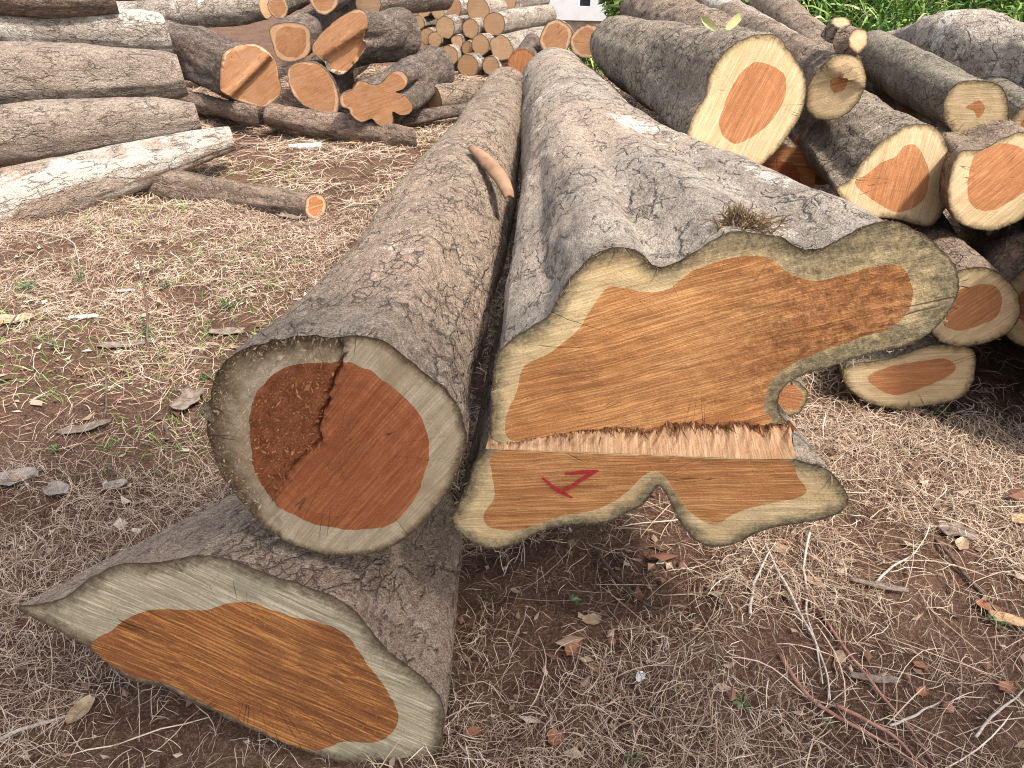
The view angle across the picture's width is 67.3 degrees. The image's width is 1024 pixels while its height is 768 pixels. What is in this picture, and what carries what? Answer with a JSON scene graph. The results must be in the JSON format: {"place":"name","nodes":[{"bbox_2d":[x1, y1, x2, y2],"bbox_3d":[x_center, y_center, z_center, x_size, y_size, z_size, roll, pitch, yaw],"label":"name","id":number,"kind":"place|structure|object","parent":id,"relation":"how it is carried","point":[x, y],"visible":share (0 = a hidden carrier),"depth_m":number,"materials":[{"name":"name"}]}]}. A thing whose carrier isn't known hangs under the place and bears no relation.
{"place":"outdoors","nodes":[
{"label":"outdoors","id":0,"kind":"place"},
{"bbox_2d":[0,131,511,490],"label":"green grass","id":1,"kind":"structure","parent":0,"point":[207,334],"depth_m":3.48,"materials":[{"name":"plant"}]},
{"bbox_2d":[0,0,1023,767],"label":"ground","id":2,"kind":"structure","parent":0,"point":[550,618],"depth_m":2.13,"materials":[{"name":"soil"}]},
{"bbox_2d":[0,312,34,323],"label":"dead leaf","id":3,"kind":"object","parent":2,"relation":"on","point":[5,317],"visible":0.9,"depth_m":3.55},
{"bbox_2d":[0,467,37,485],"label":"dead leaf","id":4,"kind":"object","parent":2,"relation":"on","point":[33,472],"visible":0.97,"depth_m":2.49,"materials":[{"name":"plant"}]},
{"bbox_2d":[11,279,36,293],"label":"weed","id":5,"kind":"object","parent":2,"relation":"on","point":[29,285],"visible":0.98,"depth_m":3.85,"materials":[{"name":"green plant"}]},
{"bbox_2d":[0,716,64,740],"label":"twig","id":6,"kind":"object","parent":2,"relation":"on","point":[14,732],"visible":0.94,"depth_m":1.72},
{"bbox_2d":[43,481,69,494],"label":"dead leaf","id":7,"kind":"object","parent":2,"relation":"on","point":[63,487],"visible":0.99,"depth_m":2.46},
{"bbox_2d":[65,695,94,723],"bbox_3d":[-0.983,0.742,1.752,0.046,0.012,0.075,0,30,0],"label":"dead leaf","id":8,"kind":"object","parent":2,"relation":"on","point":[83,703],"visible":1,"depth_m":1.76,"materials":[{"name":"plant"}]},
{"bbox_2d":[53,419,111,434],"bbox_3d":[-1.538,0.157,2.755,0.190,0.017,0.051,-14,33,-23],"label":"bark chip","id":9,"kind":"object","parent":2,"relation":"on","point":[81,428],"visible":0.99,"depth_m":2.76,"materials":[{"name":"wood"}]},
{"bbox_2d":[0,97,201,167],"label":"long log","id":10,"kind":"object","parent":2,"relation":"on","point":[33,130],"visible":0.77,"depth_m":5.62,"materials":[{"name":"wood"}]},
{"bbox_2d":[0,41,187,104],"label":"long log","id":11,"kind":"object","parent":10,"relation":"on","point":[30,71],"visible":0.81,"depth_m":5.84,"materials":[{"name":"wood"}]},
{"bbox_2d":[0,8,174,53],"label":"long log","id":12,"kind":"object","parent":11,"relation":"on","point":[134,28],"visible":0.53,"depth_m":6.92,"materials":[{"name":"grey wood"}]},
{"bbox_2d":[0,0,118,18],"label":"long log","id":13,"kind":"object","parent":12,"relation":"on","point":[47,9],"visible":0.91,"depth_m":6.74,"materials":[{"name":"brown wood"}]},
{"bbox_2d":[103,358,107,418],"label":"twig","id":14,"kind":"object","parent":2,"relation":"on","point":[106,401],"visible":0.98,"depth_m":2.90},
{"bbox_2d":[103,479,127,489],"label":"dead leaf","id":15,"kind":"object","parent":2,"relation":"on","point":[124,481],"visible":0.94,"depth_m":2.47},
{"bbox_2d":[0,126,235,226],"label":"long log","id":16,"kind":"object","parent":2,"relation":"on","point":[32,191],"visible":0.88,"depth_m":5.12,"materials":[{"name":"wood"}]},
{"bbox_2d":[95,338,159,347],"bbox_3d":[-1.686,-0.176,3.370,0.267,0.020,0.067,-6,31,-10],"label":"bark chip","id":17,"kind":"object","parent":2,"relation":"on","point":[120,343],"visible":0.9,"depth_m":3.38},
{"bbox_2d":[132,232,149,352],"bbox_3d":[-1.655,-0.421,3.437,0.018,0.365,0.555,-11,32,-18],"label":"twig","id":18,"kind":"object","parent":2,"relation":"on","point":[147,325],"visible":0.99,"depth_m":3.47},
{"bbox_2d":[161,412,169,471],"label":"twig","id":19,"kind":"object","parent":2,"relation":"on","point":[165,424],"visible":0.91,"depth_m":2.74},
{"bbox_2d":[169,386,203,409],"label":"dead leaf","id":20,"kind":"object","parent":2,"relation":"on","point":[183,402],"visible":1,"depth_m":2.96,"materials":[{"name":"plant"}]},
{"bbox_2d":[177,90,259,126],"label":"bolster log","id":21,"kind":"object","parent":2,"relation":"on","point":[241,113],"visible":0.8,"depth_m":7.16,"materials":[{"name":"brown wood"}]},
{"bbox_2d":[165,19,281,106],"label":"sawn log","id":22,"kind":"object","parent":21,"relation":"on","point":[227,68],"visible":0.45,"depth_m":7.08,"materials":[{"name":"brown wood"}]},
{"bbox_2d":[116,0,271,27],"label":"long log","id":23,"kind":"object","parent":22,"relation":"on","point":[217,13],"visible":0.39,"depth_m":8.58,"materials":[{"name":"grey wood"}]},
{"bbox_2d":[267,0,309,18],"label":"sawn log","id":24,"kind":"object","parent":22,"relation":"on","point":[279,9],"visible":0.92,"depth_m":8.23,"materials":[{"name":"brown wood"}]},
{"bbox_2d":[207,327,244,334],"bbox_3d":[-1.286,-0.238,3.457,0.166,0.017,0.071,0,30,0],"label":"bark chip","id":25,"kind":"object","parent":2,"relation":"on","point":[228,330],"visible":0.97,"depth_m":3.46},
{"bbox_2d":[135,169,326,218],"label":"thin log","id":26,"kind":"object","parent":2,"relation":"on","point":[174,184],"visible":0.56,"depth_m":5.13,"materials":[{"name":"wood"}]},
{"bbox_2d":[16,490,462,764],"bbox_3d":[-0.599,0.414,2.163,0.931,0.619,1.278,0,30,0],"label":"half log","id":27,"kind":"object","parent":2,"relation":"on","point":[218,609],"visible":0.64,"depth_m":1.66,"materials":[{"name":"brown wood"}]},
{"bbox_2d":[198,67,523,558],"bbox_3d":[-0.220,-1.075,3.724,0.574,0.572,4.958,2,30,3],"label":"sawn log","id":28,"kind":"object","parent":27,"relation":"on","point":[334,411],"visible":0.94,"depth_m":1.66,"materials":[{"name":"wood"}]},
{"bbox_2d":[468,145,513,198],"bbox_3d":[-0.067,-0.782,2.803,0.063,0.062,0.557,-8,31,-14],"label":"bark strip","id":29,"kind":"object","parent":28,"relation":"on","point":[493,168],"visible":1,"depth_m":2.75,"materials":[{"name":"wood"}]},
{"bbox_2d":[288,142,320,148],"bbox_3d":[-1.763,-2.028,6.553,0.273,0.048,0.075,-7,31,-12],"label":"paper scrap","id":30,"kind":"object","parent":2,"relation":"on","point":[305,145],"visible":0.91,"depth_m":6.54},
{"bbox_2d":[263,103,416,147],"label":"bolster log","id":31,"kind":"object","parent":2,"relation":"on","point":[340,126],"visible":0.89,"depth_m":6.72,"materials":[{"name":"brown wood"}]},
{"bbox_2d":[287,55,369,111],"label":"sawn log","id":32,"kind":"object","parent":31,"relation":"on","point":[314,83],"visible":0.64,"depth_m":6.92,"materials":[{"name":"brown wood"}]},
{"bbox_2d":[269,0,356,61],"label":"sawn log","id":33,"kind":"object","parent":32,"relation":"on","point":[294,37],"visible":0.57,"depth_m":7.04,"materials":[{"name":"brown wood"}]},
{"bbox_2d":[309,0,351,14],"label":"sawn log","id":34,"kind":"object","parent":33,"relation":"on","point":[324,7],"visible":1,"depth_m":7.34,"materials":[{"name":"brown wood"}]},
{"bbox_2d":[355,0,453,12],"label":"sawn log","id":35,"kind":"object","parent":33,"relation":"on","point":[417,6],"visible":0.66,"depth_m":8.82,"materials":[{"name":"brown wood"}]},
{"bbox_2d":[339,46,454,125],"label":"fluted log","id":36,"kind":"object","parent":31,"relation":"on","point":[400,90],"visible":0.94,"depth_m":6.57,"materials":[{"name":"orange wood"}]},
{"bbox_2d":[312,7,421,74],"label":"sawn log","id":37,"kind":"object","parent":36,"relation":"on","point":[349,41],"visible":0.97,"depth_m":6.94,"materials":[{"name":"brown wood"}]},
{"bbox_2d":[395,103,466,126],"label":"sawn log","id":38,"kind":"object","parent":2,"relation":"on","point":[421,116],"visible":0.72,"depth_m":7.22,"materials":[{"name":"brown wood"}]},
{"bbox_2d":[443,44,463,64],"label":"sawn log","id":39,"kind":"object","parent":2,"relation":"on","point":[455,52],"visible":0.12,"depth_m":10.28,"materials":[{"name":"brown wood"}]},
{"bbox_2d":[451,33,469,47],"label":"sawn log","id":40,"kind":"object","parent":39,"relation":"on","point":[458,39],"visible":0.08,"depth_m":10.29,"materials":[{"name":"brown wood"}]},
{"bbox_2d":[427,80,484,107],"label":"sawn log","id":41,"kind":"object","parent":2,"relation":"on","point":[445,94],"visible":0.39,"depth_m":7.62,"materials":[{"name":"brown wood"}]},
{"bbox_2d":[465,726,481,737],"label":"dead leaf","id":42,"kind":"object","parent":2,"relation":"on","point":[471,732],"visible":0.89,"depth_m":1.73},
{"bbox_2d":[457,52,491,76],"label":"sawn log","id":43,"kind":"object","parent":2,"relation":"on","point":[468,64],"visible":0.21,"depth_m":10.10,"materials":[{"name":"brown wood"}]},
{"bbox_2d":[421,27,436,44],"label":"sawn log","id":44,"kind":"object","parent":43,"relation":"on","point":[425,32],"visible":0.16,"depth_m":10.60,"materials":[{"name":"brown wood"}]},
{"bbox_2d":[415,15,436,29],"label":"sawn log","id":45,"kind":"object","parent":44,"relation":"on","point":[426,22],"visible":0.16,"depth_m":10.72,"materials":[{"name":"brown wood"}]},
{"bbox_2d":[428,32,451,46],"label":"sawn log","id":46,"kind":"object","parent":43,"relation":"on","point":[435,39],"visible":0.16,"depth_m":10.51,"materials":[{"name":"brown wood"}]},
{"bbox_2d":[435,14,468,38],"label":"sawn log","id":47,"kind":"object","parent":46,"relation":"on","point":[448,26],"visible":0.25,"depth_m":10.41,"materials":[{"name":"brown wood"}]},
{"bbox_2d":[447,0,467,15],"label":"sawn log","id":48,"kind":"object","parent":47,"relation":"on","point":[458,7],"visible":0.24,"depth_m":10.50,"materials":[{"name":"brown wood"}]},
{"bbox_2d":[461,39,473,53],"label":"sawn log","id":49,"kind":"object","parent":43,"relation":"on","point":[466,47],"visible":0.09,"depth_m":10.25,"materials":[{"name":"brown wood"}]},
{"bbox_2d":[462,10,556,38],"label":"sawn log","id":50,"kind":"object","parent":49,"relation":"on","point":[472,28],"visible":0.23,"depth_m":10.21,"materials":[{"name":"brown wood"}]},
{"bbox_2d":[467,0,507,18],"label":"sawn log","id":51,"kind":"object","parent":50,"relation":"on","point":[479,8],"visible":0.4,"depth_m":10.31,"materials":[{"name":"brown wood"}]},
{"bbox_2d":[471,21,565,55],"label":"sawn log","id":52,"kind":"object","parent":43,"relation":"on","point":[480,43],"visible":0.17,"depth_m":10.10,"materials":[{"name":"brown wood"}]},
{"bbox_2d":[483,4,555,35],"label":"sawn log","id":53,"kind":"object","parent":52,"relation":"on","point":[507,21],"visible":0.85,"depth_m":10.36,"materials":[{"name":"grey wood"}]},
{"bbox_2d":[505,0,549,9],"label":"sawn log","id":54,"kind":"object","parent":53,"relation":"on","point":[511,4],"visible":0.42,"depth_m":10.76,"materials":[{"name":"grey wood"}]},
{"bbox_2d":[0,390,1023,767],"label":"dry grass","id":55,"kind":"structure","parent":2,"relation":"on","point":[790,573],"depth_m":1.98,"materials":[{"name":"plant"}]},
{"bbox_2d":[0,189,1023,477],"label":"dry grass","id":56,"kind":"structure","parent":2,"relation":"on","point":[100,213],"depth_m":3.85,"materials":[{"name":"plant"}]},
{"bbox_2d":[0,223,1023,767],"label":"leaf litter","id":57,"kind":"object","parent":2,"relation":"on","point":[1014,493],"visible":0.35,"depth_m":2.17,"materials":[{"name":"plant"}]},
{"bbox_2d":[508,34,540,73],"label":"split log","id":58,"kind":"object","parent":2,"relation":"on","point":[525,52],"visible":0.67,"depth_m":6.91,"materials":[{"name":"brown wood"}]},
{"bbox_2d":[482,46,571,74],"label":"sawn log","id":59,"kind":"object","parent":2,"relation":"on","point":[491,63],"visible":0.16,"depth_m":10.00,"materials":[{"name":"brown wood"}]},
{"bbox_2d":[490,26,543,60],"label":"sawn log","id":60,"kind":"object","parent":59,"relation":"on","point":[504,47],"visible":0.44,"depth_m":9.93,"materials":[{"name":"brown wood"}]},
{"bbox_2d":[547,729,564,746],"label":"dead leaf","id":61,"kind":"object","parent":2,"relation":"on","point":[552,737],"visible":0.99,"depth_m":1.70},
{"bbox_2d":[539,19,573,49],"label":"sawn log","id":62,"kind":"object","parent":2,"relation":"on","point":[557,33],"visible":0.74,"depth_m":7.39,"materials":[{"name":"brown wood"}]},
{"bbox_2d":[570,24,598,57],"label":"sawn log","id":63,"kind":"object","parent":62,"relation":"on","point":[580,37],"visible":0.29,"depth_m":6.81,"materials":[{"name":"brown wood"}]},
{"bbox_2d":[565,642,581,655],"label":"dead leaf","id":64,"kind":"object","parent":2,"relation":"on","point":[575,649],"visible":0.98,"depth_m":1.91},
{"bbox_2d":[582,613,601,624],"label":"dead leaf","id":65,"kind":"object","parent":2,"relation":"on","point":[594,619],"visible":1,"depth_m":2.01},
{"bbox_2d":[597,0,621,17],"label":"shrub","id":66,"kind":"object","parent":2,"relation":"on","point":[612,6],"visible":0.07,"depth_m":10.89,"materials":[{"name":"green plant"}]},
{"bbox_2d":[593,546,672,609],"bbox_3d":[0.311,0.533,2.116,0.056,0.031,0.302,-20,36,-31],"label":"twig","id":67,"kind":"object","parent":2,"relation":"on","point":[612,572],"visible":0.99,"depth_m":2.11,"materials":[{"name":"wood"}]},
{"bbox_2d":[450,47,969,551],"bbox_3d":[0.378,-1.254,3.892,1.036,0.827,5.521,0,30,0],"label":"sawn log","id":68,"kind":"object","parent":2,"relation":"on","point":[650,335],"visible":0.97,"depth_m":1.59,"materials":[{"name":"wood"}]},
{"bbox_2d":[589,15,805,164],"bbox_3d":[0.818,-1.771,4.211,0.483,0.567,3.126,-1,30,-2],"label":"sawn log","id":69,"kind":"object","parent":68,"relation":"on","point":[742,92],"visible":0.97,"depth_m":2.96,"materials":[{"name":"grey wood"}]},
{"bbox_2d":[701,13,742,30],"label":"leaf sprig","id":70,"kind":"object","parent":69,"relation":"on","point":[734,21],"visible":0.88,"depth_m":3.20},
{"bbox_2d":[691,201,796,243],"bbox_3d":[0.462,-0.324,1.495,0.175,0.078,0.191,26,39,37],"label":"dry root tuft","id":71,"kind":"object","parent":68,"relation":"on","point":[737,217],"visible":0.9,"depth_m":1.48,"materials":[{"name":"plant"}]},
{"bbox_2d":[748,551,769,614],"bbox_3d":[0.652,0.521,2.044,0.023,0.019,0.268,14,33,22],"label":"twig","id":72,"kind":"object","parent":2,"relation":"on","point":[754,582],"visible":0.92,"depth_m":2.04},
{"bbox_2d":[762,136,814,188],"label":"sawn log","id":73,"kind":"object","parent":2,"relation":"on","point":[787,158],"visible":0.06,"depth_m":3.85,"materials":[{"name":"brown wood"}]},
{"bbox_2d":[619,0,750,29],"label":"sawn log","id":74,"kind":"object","parent":73,"relation":"on","point":[690,12],"visible":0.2,"depth_m":6.13,"materials":[{"name":"brown wood"}]},
{"bbox_2d":[717,2,867,120],"bbox_3d":[1.554,-2.150,4.703,0.259,0.402,3.401,3,30,5],"label":"sawn log","id":75,"kind":"object","parent":74,"relation":"on","point":[835,83],"visible":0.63,"depth_m":3.33,"materials":[{"name":"wood"}]},
{"bbox_2d":[788,117,827,184],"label":"sawn log","id":76,"kind":"object","parent":73,"relation":"on","point":[797,130],"visible":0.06,"depth_m":3.96,"materials":[{"name":"brown wood"}]},
{"bbox_2d":[695,0,796,32],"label":"peeled log","id":77,"kind":"object","parent":76,"relation":"on","point":[713,3],"visible":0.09,"depth_m":6.33,"materials":[{"name":"brown wood"}]},
{"bbox_2d":[799,90,949,226],"bbox_3d":[1.714,-1.281,3.943,0.510,0.520,2.426,6,30,9],"label":"sawn log","id":78,"kind":"object","parent":76,"relation":"on","point":[874,155],"visible":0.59,"depth_m":3.04,"materials":[{"name":"grey wood"}]},
{"bbox_2d":[749,0,863,66],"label":"sawn log","id":79,"kind":"object","parent":78,"relation":"on","point":[796,16],"visible":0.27,"depth_m":5.51,"materials":[{"name":"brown wood"}]},
{"bbox_2d":[778,377,807,415],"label":"sawn log","id":80,"kind":"object","parent":2,"relation":"on","point":[792,400],"visible":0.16,"depth_m":2.79,"materials":[{"name":"brown wood"}]},
{"bbox_2d":[568,0,1023,80],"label":"tall grass","id":81,"kind":"structure","parent":2,"relation":"on","point":[831,9],"depth_m":7.99,"materials":[{"name":"plant"}]},
{"bbox_2d":[763,541,830,699],"bbox_3d":[0.735,0.582,1.995,0.023,0.045,0.526,-1,30,-2],"label":"twig","id":82,"kind":"object","parent":2,"relation":"on","point":[792,598],"visible":0.92,"depth_m":1.98,"materials":[{"name":"wood"}]},
{"bbox_2d":[802,532,822,683],"bbox_3d":[0.780,0.563,2.009,0.032,0.048,0.500,7,31,13],"label":"twig","id":83,"kind":"object","parent":2,"relation":"on","point":[804,559],"visible":0.94,"depth_m":2.03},
{"bbox_2d":[778,654,920,767],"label":"twig","id":84,"kind":"object","parent":2,"relation":"on","point":[812,700],"visible":0.93,"depth_m":1.76,"materials":[{"name":"wood"}]},
{"bbox_2d":[804,588,937,767],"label":"twig","id":85,"kind":"object","parent":2,"relation":"on","point":[859,667],"visible":0.98,"depth_m":1.83,"materials":[{"name":"wood"}]},
{"bbox_2d":[848,671,900,683],"bbox_3d":[0.861,0.699,1.827,0.120,0.011,0.022,3,30,5],"label":"bark chip","id":86,"kind":"object","parent":2,"relation":"on","point":[886,678],"visible":0.98,"depth_m":1.83,"materials":[{"name":"wood"}]},
{"bbox_2d":[848,576,908,591],"bbox_3d":[0.995,0.546,2.089,0.155,0.012,0.025,12,32,19],"label":"bark chip","id":87,"kind":"object","parent":2,"relation":"on","point":[887,587],"visible":0.98,"depth_m":2.09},
{"bbox_2d":[836,704,923,767],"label":"twig","id":88,"kind":"object","parent":2,"relation":"on","point":[870,722],"visible":1,"depth_m":1.72,"materials":[{"name":"wood"}]},
{"bbox_2d":[838,333,975,408],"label":"sawn log","id":89,"kind":"object","parent":2,"relation":"on","point":[926,370],"visible":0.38,"depth_m":2.86,"materials":[{"name":"brown wood"}]},
{"bbox_2d":[880,213,1021,346],"bbox_3d":[1.888,-0.618,3.522,0.332,0.546,2.027,8,31,14],"label":"sawn log","id":90,"kind":"object","parent":89,"relation":"on","point":[988,302],"visible":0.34,"depth_m":2.66,"materials":[{"name":"wood"}]},
{"bbox_2d":[889,702,939,726],"bbox_3d":[0.922,0.755,1.757,0.149,0.014,0.010,-11,32,-19],"label":"twig","id":91,"kind":"object","parent":2,"relation":"on","point":[909,717],"visible":1,"depth_m":1.75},
{"bbox_2d":[940,701,954,712],"bbox_3d":[1.005,0.746,1.775,0.031,0.021,0.029,0,30,0],"label":"stone","id":92,"kind":"object","parent":2,"relation":"on","point":[945,705],"visible":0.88,"depth_m":1.77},
{"bbox_2d":[937,522,978,540],"bbox_3d":[1.327,0.438,2.288,0.111,0.016,0.069,9,31,16],"label":"bark chip","id":93,"kind":"object","parent":2,"relation":"on","point":[961,529],"visible":0.98,"depth_m":2.29,"materials":[{"name":"wood"}]},
{"bbox_2d":[955,537,969,549],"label":"dead leaf","id":94,"kind":"object","parent":2,"relation":"on","point":[961,546],"visible":0.98,"depth_m":2.24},
{"bbox_2d":[934,539,1023,641],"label":"twig","id":95,"kind":"object","parent":2,"relation":"on","point":[954,561],"visible":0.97,"depth_m":2.11,"materials":[{"name":"wood"}]},
{"bbox_2d":[975,599,1004,613],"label":"dead leaf","id":96,"kind":"object","parent":2,"relation":"on","point":[982,603],"visible":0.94,"depth_m":2.03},
{"bbox_2d":[974,688,1023,737],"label":"twig","id":97,"kind":"object","parent":2,"relation":"on","point":[982,727],"visible":0.98,"depth_m":1.75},
{"bbox_2d":[988,610,1023,626],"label":"bark chip","id":98,"kind":"object","parent":2,"relation":"on","point":[1018,620],"visible":0.87,"depth_m":1.99,"materials":[{"name":"brown wood"}]},
{"bbox_2d":[999,681,1016,692],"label":"dead leaf","id":99,"kind":"object","parent":2,"relation":"on","point":[1009,683],"visible":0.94,"depth_m":1.82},
{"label":"sawn log","id":100,"kind":"object","parent":2,"relation":"on","visible":0},
{"bbox_2d":[958,220,1023,346],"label":"sawn log","id":101,"kind":"object","parent":100,"relation":"on","point":[1001,250],"visible":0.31,"depth_m":3.02,"materials":[{"name":"grey wood"}]},
{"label":"sawn log","id":102,"kind":"object","parent":100,"relation":"on","visible":0},
{"bbox_2d":[887,8,1023,88],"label":"fluted log","id":103,"kind":"object","parent":102,"relation":"on","point":[981,42],"visible":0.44,"depth_m":4.34,"materials":[{"name":"wood"}]},
{"bbox_2d":[910,109,1023,230],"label":"sawn log","id":104,"kind":"object","parent":102,"relation":"on","point":[983,169],"visible":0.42,"depth_m":2.96,"materials":[{"name":"wood"}]},
{"bbox_2d":[864,80,911,114],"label":"sawn log","id":105,"kind":"object","parent":104,"relation":"on","point":[870,87],"visible":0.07,"depth_m":4.52,"materials":[{"name":"brown wood"}]},
{"bbox_2d":[858,30,1008,131],"bbox_3d":[2.141,-1.626,4.089,0.288,0.297,2.135,6,30,10],"label":"sawn log","id":106,"kind":"object","parent":104,"relation":"on","point":[936,89],"visible":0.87,"depth_m":3.51,"materials":[{"name":"grey wood"}]},
{"bbox_2d":[980,76,1023,132],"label":"sawn log","id":107,"kind":"object","parent":104,"relation":"on","point":[1015,96],"visible":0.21,"depth_m":3.54,"materials":[{"name":"grey wood"}]},
{"bbox_2d":[84,0,941,218],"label":"dry grass","id":108,"kind":"structure","parent":0,"point":[215,119],"depth_m":6.39,"materials":[{"name":"plant"}]},
{"bbox_2d":[549,0,610,30],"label":"white building","id":109,"kind":"structure","parent":0,"point":[574,14],"depth_m":13.28,"materials":[{"name":"paint"}]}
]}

